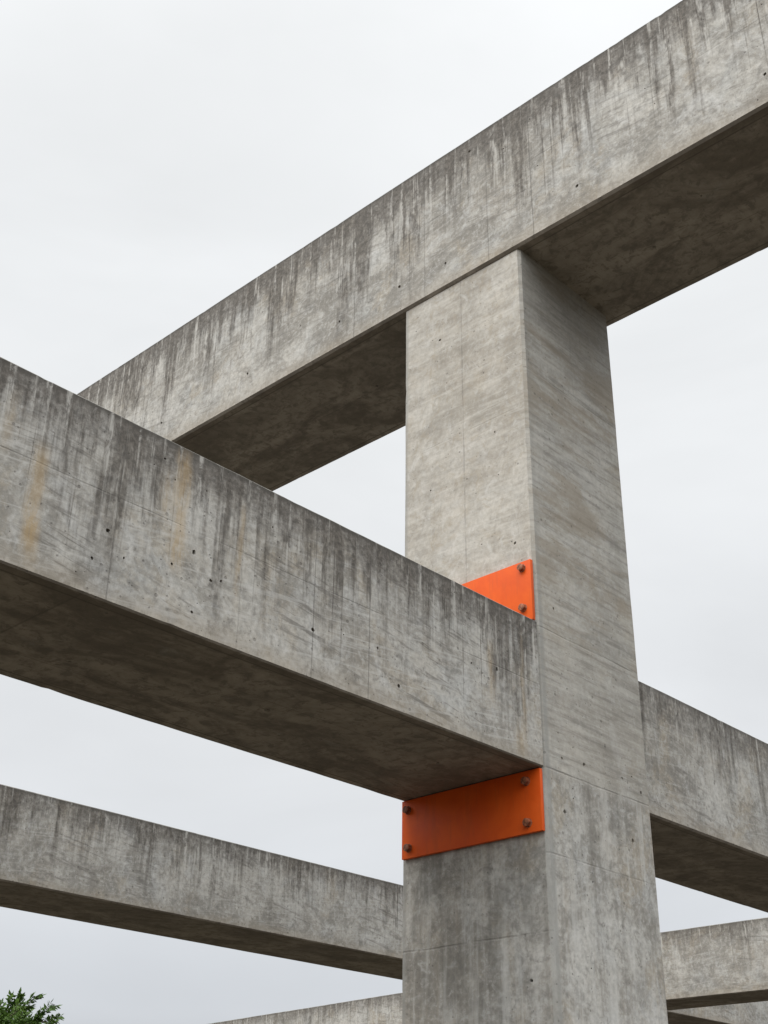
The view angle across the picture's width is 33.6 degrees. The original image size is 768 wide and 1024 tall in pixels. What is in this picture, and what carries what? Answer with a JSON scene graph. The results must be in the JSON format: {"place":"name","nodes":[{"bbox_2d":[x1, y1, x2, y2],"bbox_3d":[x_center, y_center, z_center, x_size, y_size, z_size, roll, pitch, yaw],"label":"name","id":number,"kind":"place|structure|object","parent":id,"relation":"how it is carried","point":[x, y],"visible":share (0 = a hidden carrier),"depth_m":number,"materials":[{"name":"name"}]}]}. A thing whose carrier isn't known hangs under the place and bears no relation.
{"place":"outdoors","nodes":[
{"label":"outdoors","id":0,"kind":"place"},
{"bbox_2d":[0,0,767,1023],"label":"sky","id":1,"kind":"structure","parent":0,"point":[158,158],"materials":[{"name":"white"}]},
{"label":"ground","id":2,"kind":"structure","parent":0,"visible":0},
{"bbox_2d":[0,987,63,1023],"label":"broadleaf tree","id":3,"kind":"object","parent":2,"relation":"on","point":[16,1012],"visible":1,"depth_m":31.34,"materials":[{"name":"green plant"}]},
{"bbox_2d":[402,249,667,1023],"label":"concrete pillar","id":4,"kind":"structure","parent":2,"relation":"on","point":[511,450],"depth_m":5.86,"materials":[{"name":"grey concrete"}]},
{"bbox_2d":[0,357,542,800],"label":"concrete beam","id":5,"kind":"structure","parent":4,"relation":"attached to","point":[148,575],"depth_m":4.47,"materials":[{"name":"grey concrete"}]},
{"bbox_2d":[77,0,767,490],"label":"concrete beam","id":6,"kind":"structure","parent":4,"relation":"on","point":[623,178],"depth_m":6.95,"materials":[{"name":"grey concrete"}]},
{"bbox_2d":[402,768,544,859],"bbox_3d":[0.361,1.298,5.455,0.776,0.260,0.041,-24,-37,37],"label":"steel plate","id":7,"kind":"object","parent":4,"relation":"attached to","point":[501,808],"visible":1,"depth_m":5.43,"materials":[{"name":"orange paint"}]},
{"bbox_2d":[462,559,534,619],"bbox_3d":[0.371,0.466,5.913,0.786,0.295,0.041,-24,-37,37],"label":"steel plate","id":8,"kind":"object","parent":4,"relation":"attached to","point":[511,587],"visible":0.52,"depth_m":5.76,"materials":[{"name":"orange paint"}]},
{"bbox_2d":[638,681,767,912],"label":"concrete beam","id":9,"kind":"structure","parent":4,"relation":"attached to","point":[707,780],"depth_m":6.50,"materials":[{"name":"grey concrete"}]},
{"bbox_2d":[660,917,767,1010],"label":"concrete beam","id":10,"kind":"structure","parent":9,"relation":"attached to","point":[717,965],"depth_m":11.30,"materials":[{"name":"grey concrete"}]},
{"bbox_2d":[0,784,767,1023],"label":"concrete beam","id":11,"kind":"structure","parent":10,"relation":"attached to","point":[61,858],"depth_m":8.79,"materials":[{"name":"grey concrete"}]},
{"bbox_2d":[210,993,401,1023],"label":"concrete beam","id":12,"kind":"structure","parent":11,"relation":"attached to","point":[385,1009],"depth_m":15.90,"materials":[{"name":"grey concrete"}]}
]}

